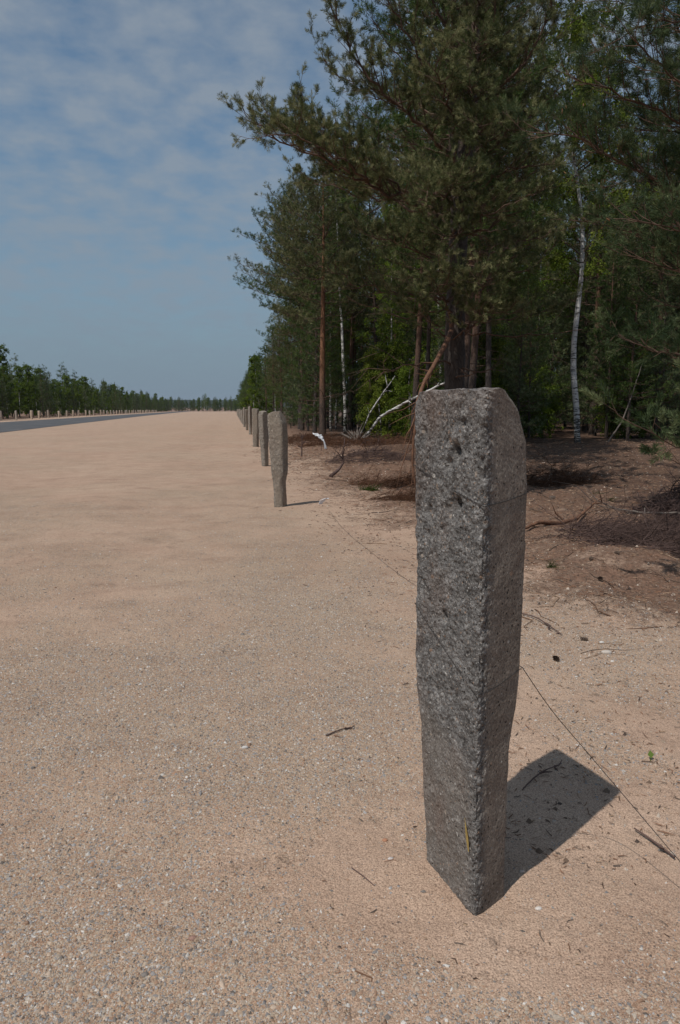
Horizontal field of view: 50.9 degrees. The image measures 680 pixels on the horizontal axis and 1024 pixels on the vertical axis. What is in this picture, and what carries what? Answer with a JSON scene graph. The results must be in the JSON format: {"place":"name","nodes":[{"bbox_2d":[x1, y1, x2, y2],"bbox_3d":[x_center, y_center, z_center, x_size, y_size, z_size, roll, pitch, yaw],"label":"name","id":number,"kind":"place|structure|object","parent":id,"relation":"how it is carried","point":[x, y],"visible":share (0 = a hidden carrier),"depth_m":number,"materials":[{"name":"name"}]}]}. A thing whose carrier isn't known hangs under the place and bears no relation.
{"place":"outdoors","nodes":[
{"label":"outdoors","id":0,"kind":"place"},
{"bbox_2d":[0,411,188,432],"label":"road","id":1,"kind":"structure","parent":0,"point":[16,426],"depth_m":66.51,"materials":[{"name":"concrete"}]},
{"bbox_2d":[0,408,679,1023],"bbox_3d":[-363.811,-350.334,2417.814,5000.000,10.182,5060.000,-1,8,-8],"label":"ground","id":2,"kind":"structure","parent":0,"point":[180,462],"depth_m":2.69,"materials":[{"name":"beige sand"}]},
{"bbox_2d":[0,376,10,418],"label":"pine tree","id":3,"kind":"object","parent":2,"relation":"on","point":[2,394],"visible":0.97,"depth_m":90.76,"materials":[{"name":"green plant"}]},
{"bbox_2d":[0,374,15,418],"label":"birch tree","id":4,"kind":"object","parent":2,"relation":"on","point":[9,395],"visible":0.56,"depth_m":96.72,"materials":[{"name":"green plant"}]},
{"bbox_2d":[0,343,22,413],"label":"birch tree","id":5,"kind":"object","parent":2,"relation":"on","point":[4,365],"visible":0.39,"depth_m":104.96,"materials":[{"name":"green plant"}]},
{"bbox_2d":[10,364,30,417],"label":"birch tree","id":6,"kind":"object","parent":2,"relation":"on","point":[19,378],"visible":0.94,"depth_m":103.70,"materials":[{"name":"green plant"}]},
{"bbox_2d":[18,364,38,416],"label":"birch tree","id":7,"kind":"object","parent":2,"relation":"on","point":[27,374],"visible":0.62,"depth_m":110.87,"materials":[{"name":"green plant"}]},
{"bbox_2d":[25,383,38,417],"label":"birch tree","id":8,"kind":"object","parent":2,"relation":"on","point":[31,394],"visible":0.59,"depth_m":107.65,"materials":[{"name":"green plant"}]},
{"bbox_2d":[29,381,41,416],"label":"birch tree","id":9,"kind":"object","parent":2,"relation":"on","point":[33,400],"visible":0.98,"depth_m":106.85,"materials":[{"name":"green plant"}]},
{"bbox_2d":[34,364,51,416],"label":"pine tree","id":10,"kind":"object","parent":2,"relation":"on","point":[40,377],"visible":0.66,"depth_m":116.31,"materials":[{"name":"green plant"}]},
{"bbox_2d":[39,376,58,416],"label":"pine tree","id":11,"kind":"object","parent":2,"relation":"on","point":[49,398],"visible":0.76,"depth_m":117.72,"materials":[{"name":"green plant"}]},
{"bbox_2d":[58,375,74,413],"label":"birch tree","id":12,"kind":"object","parent":2,"relation":"on","point":[66,379],"visible":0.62,"depth_m":140.87,"materials":[{"name":"green plant"}]},
{"bbox_2d":[74,379,86,413],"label":"birch tree","id":13,"kind":"object","parent":2,"relation":"on","point":[77,388],"visible":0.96,"depth_m":144.66,"materials":[{"name":"green plant"}]},
{"bbox_2d":[75,376,90,414],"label":"birch tree","id":14,"kind":"object","parent":2,"relation":"on","point":[84,380],"visible":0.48,"depth_m":153.62,"materials":[{"name":"green plant"}]},
{"bbox_2d":[240,356,262,408],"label":"birch tree","id":15,"kind":"object","parent":2,"relation":"on","point":[247,401],"visible":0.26,"depth_m":107.14,"materials":[{"name":"green plant"}]},
{"bbox_2d":[252,408,259,446],"bbox_3d":[-2.753,-2.631,23.437,0.192,1.522,0.255,3,9,19],"label":"stone post","id":16,"kind":"object","parent":2,"relation":"on","point":[255,428],"visible":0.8,"depth_m":23.33,"materials":[{"name":"grey stone"}]},
{"bbox_2d":[247,354,270,410],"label":"birch tree","id":17,"kind":"object","parent":2,"relation":"on","point":[252,375],"visible":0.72,"depth_m":85.05,"materials":[{"name":"green plant"}]},
{"bbox_2d":[249,343,274,410],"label":"pine tree","id":18,"kind":"object","parent":2,"relation":"on","point":[258,370],"visible":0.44,"depth_m":78.66,"materials":[{"name":"green plant"}]},
{"bbox_2d":[258,411,268,465],"bbox_3d":[-1.645,-1.455,15.404,0.195,1.447,0.273,-5,9,-31],"label":"stone post","id":19,"kind":"object","parent":2,"relation":"on","point":[263,430],"visible":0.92,"depth_m":15.29,"materials":[{"name":"grey stone"}]},
{"bbox_2d":[253,325,289,410],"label":"pine tree","id":20,"kind":"object","parent":2,"relation":"on","point":[266,349],"visible":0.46,"depth_m":60.22,"materials":[{"name":"green plant"}]},
{"bbox_2d":[267,411,287,506],"bbox_3d":[-0.758,-0.535,8.964,0.192,1.456,0.259,2,8,34],"label":"stone post","id":21,"kind":"object","parent":2,"relation":"on","point":[277,434],"visible":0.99,"depth_m":8.88,"materials":[{"name":"grey stone"}]},
{"bbox_2d":[261,320,293,413],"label":"pine tree","id":22,"kind":"object","parent":2,"relation":"on","point":[280,368],"visible":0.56,"depth_m":56.69,"materials":[{"name":"green plant"}]},
{"bbox_2d":[230,178,348,428],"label":"pine tree","id":23,"kind":"object","parent":2,"relation":"on","point":[270,293],"visible":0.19,"depth_m":44.04,"materials":[{"name":"green plant"}]},
{"bbox_2d":[267,304,312,425],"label":"young pine","id":24,"kind":"object","parent":2,"relation":"on","point":[282,352],"visible":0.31,"depth_m":53.69,"materials":[{"name":"green plant"}]},
{"bbox_2d":[282,382,297,427],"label":"young pine","id":25,"kind":"object","parent":2,"relation":"on","point":[287,410],"visible":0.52,"depth_m":48.87,"materials":[{"name":"green plant"}]},
{"bbox_2d":[228,166,361,432],"bbox_3d":[-2.032,-10.914,38.110,6.719,14.000,6.437,-4,9,-27],"label":"pine tree","id":26,"kind":"object","parent":2,"relation":"on","point":[278,223],"visible":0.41,"depth_m":37.33,"materials":[{"name":"green plant"}]},
{"bbox_2d":[257,171,339,429],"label":"pine tree","id":27,"kind":"object","parent":2,"relation":"on","point":[291,325],"visible":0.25,"depth_m":42.56,"materials":[{"name":"green plant"}]},
{"bbox_2d":[279,304,328,430],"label":"young pine","id":28,"kind":"object","parent":2,"relation":"on","point":[292,392],"visible":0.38,"depth_m":41.29,"materials":[{"name":"green plant"}]},
{"bbox_2d":[257,154,374,434],"bbox_3d":[-0.745,-8.695,29.382,4.954,12.099,4.760,-5,10,-31],"label":"pine tree","id":29,"kind":"object","parent":2,"relation":"on","point":[346,247],"visible":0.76,"depth_m":28.76,"materials":[{"name":"green plant"}]},
{"bbox_2d":[275,205,360,432],"bbox_3d":[-1.077,-8.527,32.853,3.944,10.871,4.160,2,8,11],"label":"young pine","id":30,"kind":"object","parent":2,"relation":"on","point":[315,343],"visible":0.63,"depth_m":32.66,"materials":[{"name":"green plant"}]},
{"bbox_2d":[284,286,354,426],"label":"young pine","id":31,"kind":"object","parent":2,"relation":"on","point":[328,387],"visible":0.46,"depth_m":34.83,"materials":[{"name":"green plant"}]},
{"bbox_2d":[288,428,355,444],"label":"dead pine boughs","id":32,"kind":"object","parent":2,"relation":"on","point":[307,437],"visible":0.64,"depth_m":26.84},
{"bbox_2d":[299,188,358,430],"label":"birch tree","id":33,"kind":"object","parent":2,"relation":"on","point":[349,369],"visible":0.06,"depth_m":39.84,"materials":[{"name":"green plant"}]},
{"bbox_2d":[329,438,349,476],"bbox_3d":[0.033,-0.999,13.132,0.327,0.702,0.612,5,9,30],"label":"crooked stump","id":34,"kind":"object","parent":2,"relation":"on","point":[336,471],"visible":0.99,"depth_m":13.18,"materials":[{"name":"wood"}]},
{"bbox_2d":[314,155,366,433],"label":"birch tree","id":35,"kind":"object","parent":2,"relation":"on","point":[345,398],"visible":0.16,"depth_m":37.20,"materials":[{"name":"green plant"}]},
{"bbox_2d":[318,299,364,414],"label":"young pine","id":36,"kind":"object","parent":2,"relation":"on","point":[345,346],"visible":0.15,"depth_m":44.18,"materials":[{"name":"green plant"}]},
{"bbox_2d":[290,108,403,430],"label":"pine tree","id":37,"kind":"object","parent":2,"relation":"on","point":[350,424],"visible":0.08,"depth_m":41.73,"materials":[{"name":"green plant"}]},
{"bbox_2d":[289,426,412,447],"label":"dead pine boughs","id":38,"kind":"object","parent":2,"relation":"on","point":[356,441],"visible":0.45,"depth_m":23.88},
{"bbox_2d":[325,189,381,426],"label":"pine tree","id":39,"kind":"object","parent":2,"relation":"on","point":[354,425],"visible":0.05,"depth_m":48.40,"materials":[{"name":"green plant"}]},
{"bbox_2d":[340,421,369,440],"bbox_3d":[0.661,-3.072,27.580,1.276,0.900,1.112,2,8,12],"label":"splintered stump","id":40,"kind":"object","parent":2,"relation":"on","point":[357,432],"visible":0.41,"depth_m":27.44,"materials":[{"name":"grey wood"}]},
{"bbox_2d":[359,375,394,439],"bbox_3d":[1.383,-3.936,27.154,1.522,2.556,0.344,4,9,24],"label":"leaning birch stem","id":41,"kind":"object","parent":40,"relation":"attached to","point":[382,394],"visible":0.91,"depth_m":27.12,"materials":[{"name":"white plant"}]},
{"bbox_2d":[363,382,444,437],"bbox_3d":[2.786,-3.886,26.122,4.452,2.747,0.322,4,9,25],"label":"leaning birch stem","id":42,"kind":"object","parent":40,"relation":"attached to","point":[387,412],"visible":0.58,"depth_m":26.58,"materials":[{"name":"white plant"}]},
{"bbox_2d":[341,327,373,430],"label":"young pine","id":43,"kind":"object","parent":2,"relation":"on","point":[360,357],"visible":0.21,"depth_m":40.56,"materials":[{"name":"green plant"}]},
{"bbox_2d":[320,434,415,466],"bbox_3d":[0.834,-1.343,15.776,2.446,0.821,2.123,6,10,35],"label":"brush heap","id":44,"kind":"object","parent":2,"relation":"on","point":[365,454],"visible":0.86,"depth_m":15.65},
{"bbox_2d":[353,380,384,436],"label":"birch sapling","id":45,"kind":"object","parent":2,"relation":"on","point":[367,399],"visible":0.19,"depth_m":32.14,"materials":[{"name":"green plant"}]},
{"bbox_2d":[326,135,417,433],"bbox_3d":[1.741,-11.928,37.848,5.982,16.215,6.070,-2,8,-13],"label":"pine tree","id":46,"kind":"object","parent":2,"relation":"on","point":[374,338],"visible":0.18,"depth_m":37.75,"materials":[{"name":"green plant"}]},
{"bbox_2d":[333,450,415,488],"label":"dead pine boughs","id":47,"kind":"object","parent":2,"relation":"on","point":[384,482],"visible":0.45,"depth_m":11.76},
{"bbox_2d":[339,457,415,502],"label":"dead pine boughs","id":48,"kind":"object","parent":2,"relation":"on","point":[401,496],"visible":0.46,"depth_m":9.48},
{"bbox_2d":[355,342,403,439],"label":"birch sapling","id":49,"kind":"object","parent":2,"relation":"on","point":[366,390],"visible":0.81,"depth_m":30.20,"materials":[{"name":"green plant"}]},
{"bbox_2d":[355,203,413,428],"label":"birch tree","id":50,"kind":"object","parent":2,"relation":"on","point":[394,329],"visible":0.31,"depth_m":32.49,"materials":[{"name":"green plant"}]},
{"bbox_2d":[361,263,415,427],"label":"young pine","id":51,"kind":"object","parent":2,"relation":"on","point":[408,335],"visible":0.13,"depth_m":35.13,"materials":[{"name":"green plant"}]},
{"bbox_2d":[367,336,410,435],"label":"birch sapling","id":52,"kind":"object","parent":2,"relation":"on","point":[388,348],"visible":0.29,"depth_m":30.76,"materials":[{"name":"green plant"}]},
{"bbox_2d":[334,56,468,440],"bbox_3d":[2.996,-9.165,25.331,5.498,14.077,5.260,3,9,18],"label":"pine tree","id":53,"kind":"object","parent":2,"relation":"on","point":[417,352],"visible":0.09,"depth_m":25.66,"materials":[{"name":"green plant"}]},
{"bbox_2d":[380,362,424,439],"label":"birch sapling","id":54,"kind":"object","parent":2,"relation":"on","point":[405,382],"visible":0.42,"depth_m":29.00,"materials":[{"name":"green plant"}]},
{"bbox_2d":[217,0,599,495],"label":"pine tree","id":55,"kind":"object","parent":2,"relation":"on","point":[466,84],"visible":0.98,"depth_m":9.52,"materials":[{"name":"green plant"}]},
{"bbox_2d":[385,209,431,369],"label":"birch tree","id":56,"kind":"object","parent":2,"relation":"on","point":[410,326],"visible":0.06,"depth_m":38.87,"materials":[{"name":"green plant"}]},
{"bbox_2d":[402,351,440,423],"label":"birch sapling","id":57,"kind":"object","parent":2,"relation":"on","point":[422,359],"visible":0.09,"depth_m":30.44,"materials":[{"name":"green plant"}]},
{"bbox_2d":[399,256,444,379],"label":"young pine","id":58,"kind":"object","parent":2,"relation":"on","point":[413,350],"visible":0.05,"depth_m":33.76,"materials":[{"name":"green plant"}]},
{"bbox_2d":[401,147,446,381],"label":"birch tree","id":59,"kind":"object","parent":2,"relation":"on","point":[435,342],"visible":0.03,"depth_m":31.80,"materials":[{"name":"green plant"}]},
{"bbox_2d":[368,101,498,390],"bbox_3d":[3.557,-8.791,26.494,4.834,12.913,4.764,-1,8,-6],"label":"pine tree","id":60,"kind":"object","parent":2,"relation":"on","point":[428,327],"visible":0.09,"depth_m":26.89,"materials":[{"name":"green plant"}]},
{"bbox_2d":[424,301,445,388],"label":"young pine","id":61,"kind":"object","parent":2,"relation":"on","point":[441,341],"visible":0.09,"depth_m":30.43,"materials":[{"name":"green plant"}]},
{"bbox_2d":[325,0,569,333],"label":"pine tree","id":62,"kind":"object","parent":2,"relation":"on","point":[396,115],"visible":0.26,"depth_m":14.47,"materials":[{"name":"green plant"}]},
{"bbox_2d":[431,302,482,389],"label":"young pine","id":63,"kind":"object","parent":2,"relation":"on","point":[443,380],"visible":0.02,"depth_m":27.09,"materials":[{"name":"green plant"}]},
{"bbox_2d":[244,438,679,981],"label":"forest litter","id":64,"kind":"object","parent":2,"relation":"on","point":[540,851],"visible":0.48,"depth_m":6.46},
{"bbox_2d":[335,0,595,385],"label":"pine tree","id":65,"kind":"object","parent":2,"relation":"on","point":[538,99],"visible":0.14,"depth_m":16.29,"materials":[{"name":"green plant"}]},
{"bbox_2d":[414,387,528,915],"bbox_3d":[0.310,0.446,1.820,0.180,1.500,0.380,-3,9,-22],"label":"stone post","id":66,"kind":"object","parent":2,"relation":"on","point":[471,481],"visible":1,"depth_m":1.68,"materials":[{"name":"granite stone"}]},
{"bbox_2d":[523,668,679,861],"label":"fence wire","id":67,"kind":"object","parent":66,"relation":"attached to","point":[598,765],"visible":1,"depth_m":1.79,"materials":[{"name":"grey metal"}]},
{"bbox_2d":[433,239,523,396],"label":"young pine","id":68,"kind":"object","parent":2,"relation":"on","point":[480,336],"visible":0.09,"depth_m":27.69,"materials":[{"name":"green plant"}]},
{"bbox_2d":[364,0,599,388],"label":"pine tree","id":69,"kind":"object","parent":2,"relation":"on","point":[530,89],"visible":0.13,"depth_m":18.04,"materials":[{"name":"green plant"}]},
{"bbox_2d":[386,0,589,388],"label":"pine tree","id":70,"kind":"object","parent":2,"relation":"on","point":[473,358],"visible":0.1,"depth_m":21.30,"materials":[{"name":"green plant"}]},
{"bbox_2d":[470,326,525,404],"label":"birch sapling","id":71,"kind":"object","parent":2,"relation":"on","point":[495,355],"visible":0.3,"depth_m":27.71,"materials":[{"name":"green plant"}]},
{"bbox_2d":[470,276,528,400],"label":"young pine","id":72,"kind":"object","parent":2,"relation":"on","point":[504,324],"visible":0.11,"depth_m":30.12,"materials":[{"name":"green plant"}]},
{"bbox_2d":[426,23,577,387],"bbox_3d":[4.726,-9.128,23.747,5.402,14.432,5.324,-3,9,-20],"label":"pine tree","id":73,"kind":"object","parent":2,"relation":"on","point":[488,350],"visible":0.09,"depth_m":23.61,"materials":[{"name":"green plant"}]},
{"bbox_2d":[500,290,558,437],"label":"young pine","id":74,"kind":"object","parent":2,"relation":"on","point":[539,378],"visible":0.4,"depth_m":28.18,"materials":[{"name":"green plant"}]},
{"bbox_2d":[496,255,569,437],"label":"young pine","id":75,"kind":"object","parent":2,"relation":"on","point":[550,367],"visible":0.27,"depth_m":31.10,"materials":[{"name":"green plant"}]},
{"bbox_2d":[519,381,546,437],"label":"birch sapling","id":76,"kind":"object","parent":2,"relation":"on","point":[525,429],"visible":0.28,"depth_m":28.98,"materials":[{"name":"green plant"}]},
{"bbox_2d":[515,298,569,435],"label":"young pine","id":77,"kind":"object","parent":2,"relation":"on","point":[549,360],"visible":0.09,"depth_m":33.48,"materials":[{"name":"green plant"}]},
{"bbox_2d":[512,186,574,357],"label":"birch tree","id":78,"kind":"object","parent":2,"relation":"on","point":[550,281],"visible":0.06,"depth_m":37.28,"materials":[{"name":"green plant"}]},
{"bbox_2d":[523,362,564,437],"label":"birch sapling","id":79,"kind":"object","parent":2,"relation":"on","point":[555,407],"visible":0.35,"depth_m":31.32,"materials":[{"name":"green plant"}]},
{"bbox_2d":[507,165,582,429],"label":"pine tree","id":80,"kind":"object","parent":2,"relation":"on","point":[542,278],"visible":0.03,"depth_m":44.30,"materials":[{"name":"green plant"}]},
{"bbox_2d":[512,202,584,358],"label":"pine tree","id":81,"kind":"object","parent":2,"relation":"on","point":[567,271],"visible":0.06,"depth_m":42.74,"materials":[{"name":"green plant"}]},
{"bbox_2d":[523,289,588,432],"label":"young pine","id":82,"kind":"object","parent":2,"relation":"on","point":[565,369],"visible":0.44,"depth_m":36.11,"materials":[{"name":"green plant"}]},
{"bbox_2d":[525,491,608,528],"bbox_3d":[2.452,0.021,7.638,0.215,0.438,1.834,8,11,43],"label":"fallen branch","id":83,"kind":"object","parent":2,"relation":"on","point":[547,522],"visible":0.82,"depth_m":7.54,"materials":[{"name":"brown wood"}]},
{"bbox_2d":[526,445,621,487],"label":"dead pine boughs","id":84,"kind":"object","parent":2,"relation":"on","point":[566,478],"visible":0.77,"depth_m":11.87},
{"bbox_2d":[556,314,591,423],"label":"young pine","id":85,"kind":"object","parent":2,"relation":"on","point":[567,360],"visible":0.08,"depth_m":45.16,"materials":[{"name":"green plant"}]},
{"bbox_2d":[556,254,606,429],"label":"young pine","id":86,"kind":"object","parent":2,"relation":"on","point":[593,299],"visible":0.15,"depth_m":42.95,"materials":[{"name":"green plant"}]},
{"bbox_2d":[559,298,607,431],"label":"young pine","id":87,"kind":"object","parent":2,"relation":"on","point":[584,336],"visible":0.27,"depth_m":39.25,"materials":[{"name":"green plant"}]},
{"bbox_2d":[507,0,661,442],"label":"birch tree","id":88,"kind":"object","parent":2,"relation":"on","point":[581,273],"visible":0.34,"depth_m":25.24,"materials":[{"name":"green plant"}]},
{"bbox_2d":[491,0,679,464],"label":"pine tree","id":89,"kind":"object","parent":2,"relation":"on","point":[642,10],"visible":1,"depth_m":6.34,"materials":[{"name":"green plant"}]},
{"bbox_2d":[543,164,636,431],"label":"pine tree","id":90,"kind":"object","parent":2,"relation":"on","point":[588,242],"visible":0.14,"depth_m":40.98,"materials":[{"name":"green plant"}]},
{"bbox_2d":[567,299,621,435],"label":"young pine","id":91,"kind":"object","parent":2,"relation":"on","point":[598,376],"visible":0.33,"depth_m":33.71,"materials":[{"name":"green plant"}]},
{"bbox_2d":[524,29,672,434],"bbox_3d":[12.636,-13.210,34.928,7.758,19.580,7.669,8,11,43],"label":"pine tree","id":92,"kind":"object","parent":2,"relation":"on","point":[591,428],"visible":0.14,"depth_m":34.67,"materials":[{"name":"green plant"}]},
{"bbox_2d":[525,477,679,559],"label":"brush heap","id":93,"kind":"object","parent":2,"relation":"on","point":[614,533],"visible":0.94,"depth_m":6.41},
{"bbox_2d":[561,239,649,437],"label":"young pine","id":94,"kind":"object","parent":2,"relation":"on","point":[597,333],"visible":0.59,"depth_m":31.12,"materials":[{"name":"green plant"}]},
{"bbox_2d":[590,355,633,436],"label":"birch sapling","id":95,"kind":"object","parent":2,"relation":"on","point":[613,426],"visible":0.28,"depth_m":32.74,"materials":[{"name":"green plant"}]},
{"bbox_2d":[607,345,654,438],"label":"birch sapling","id":96,"kind":"object","parent":2,"relation":"on","point":[632,402],"visible":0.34,"depth_m":30.35,"materials":[{"name":"green plant"}]},
{"bbox_2d":[586,252,676,440],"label":"young pine","id":97,"kind":"object","parent":2,"relation":"on","point":[631,375],"visible":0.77,"depth_m":27.20,"materials":[{"name":"green plant"}]},
{"bbox_2d":[592,197,679,433],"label":"pine tree","id":98,"kind":"object","parent":2,"relation":"on","point":[615,305],"visible":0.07,"depth_m":37.35,"materials":[{"name":"green plant"}]},
{"bbox_2d":[594,47,679,435],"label":"pine tree","id":99,"kind":"object","parent":2,"relation":"on","point":[635,264],"visible":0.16,"depth_m":31.69,"materials":[{"name":"green plant"}]},
{"bbox_2d":[606,462,679,519],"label":"brush heap","id":100,"kind":"object","parent":2,"relation":"on","point":[655,501],"visible":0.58,"depth_m":8.39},
{"bbox_2d":[584,485,679,514],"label":"grey branch","id":101,"kind":"object","parent":100,"relation":"on","point":[632,510],"visible":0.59,"depth_m":7.95,"materials":[{"name":"wood"}]},
{"bbox_2d":[615,267,679,436],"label":"young pine","id":102,"kind":"object","parent":2,"relation":"on","point":[675,315],"visible":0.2,"depth_m":30.54,"materials":[{"name":"green plant"}]},
{"bbox_2d":[618,124,679,435],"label":"pine tree","id":103,"kind":"object","parent":2,"relation":"on","point":[657,283],"visible":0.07,"depth_m":33.60,"materials":[{"name":"green plant"}]},
{"bbox_2d":[625,291,679,438],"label":"young pine","id":104,"kind":"object","parent":2,"relation":"on","point":[670,377],"visible":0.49,"depth_m":29.07,"materials":[{"name":"green plant"}]},
{"bbox_2d":[632,328,679,437],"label":"birch sapling","id":105,"kind":"object","parent":2,"relation":"on","point":[644,432],"visible":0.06,"depth_m":31.89,"materials":[{"name":"green plant"}]},
{"bbox_2d":[0,0,679,400],"label":"sky","id":106,"kind":"structure","parent":0,"point":[124,186],"materials":[{"name":"blue"}]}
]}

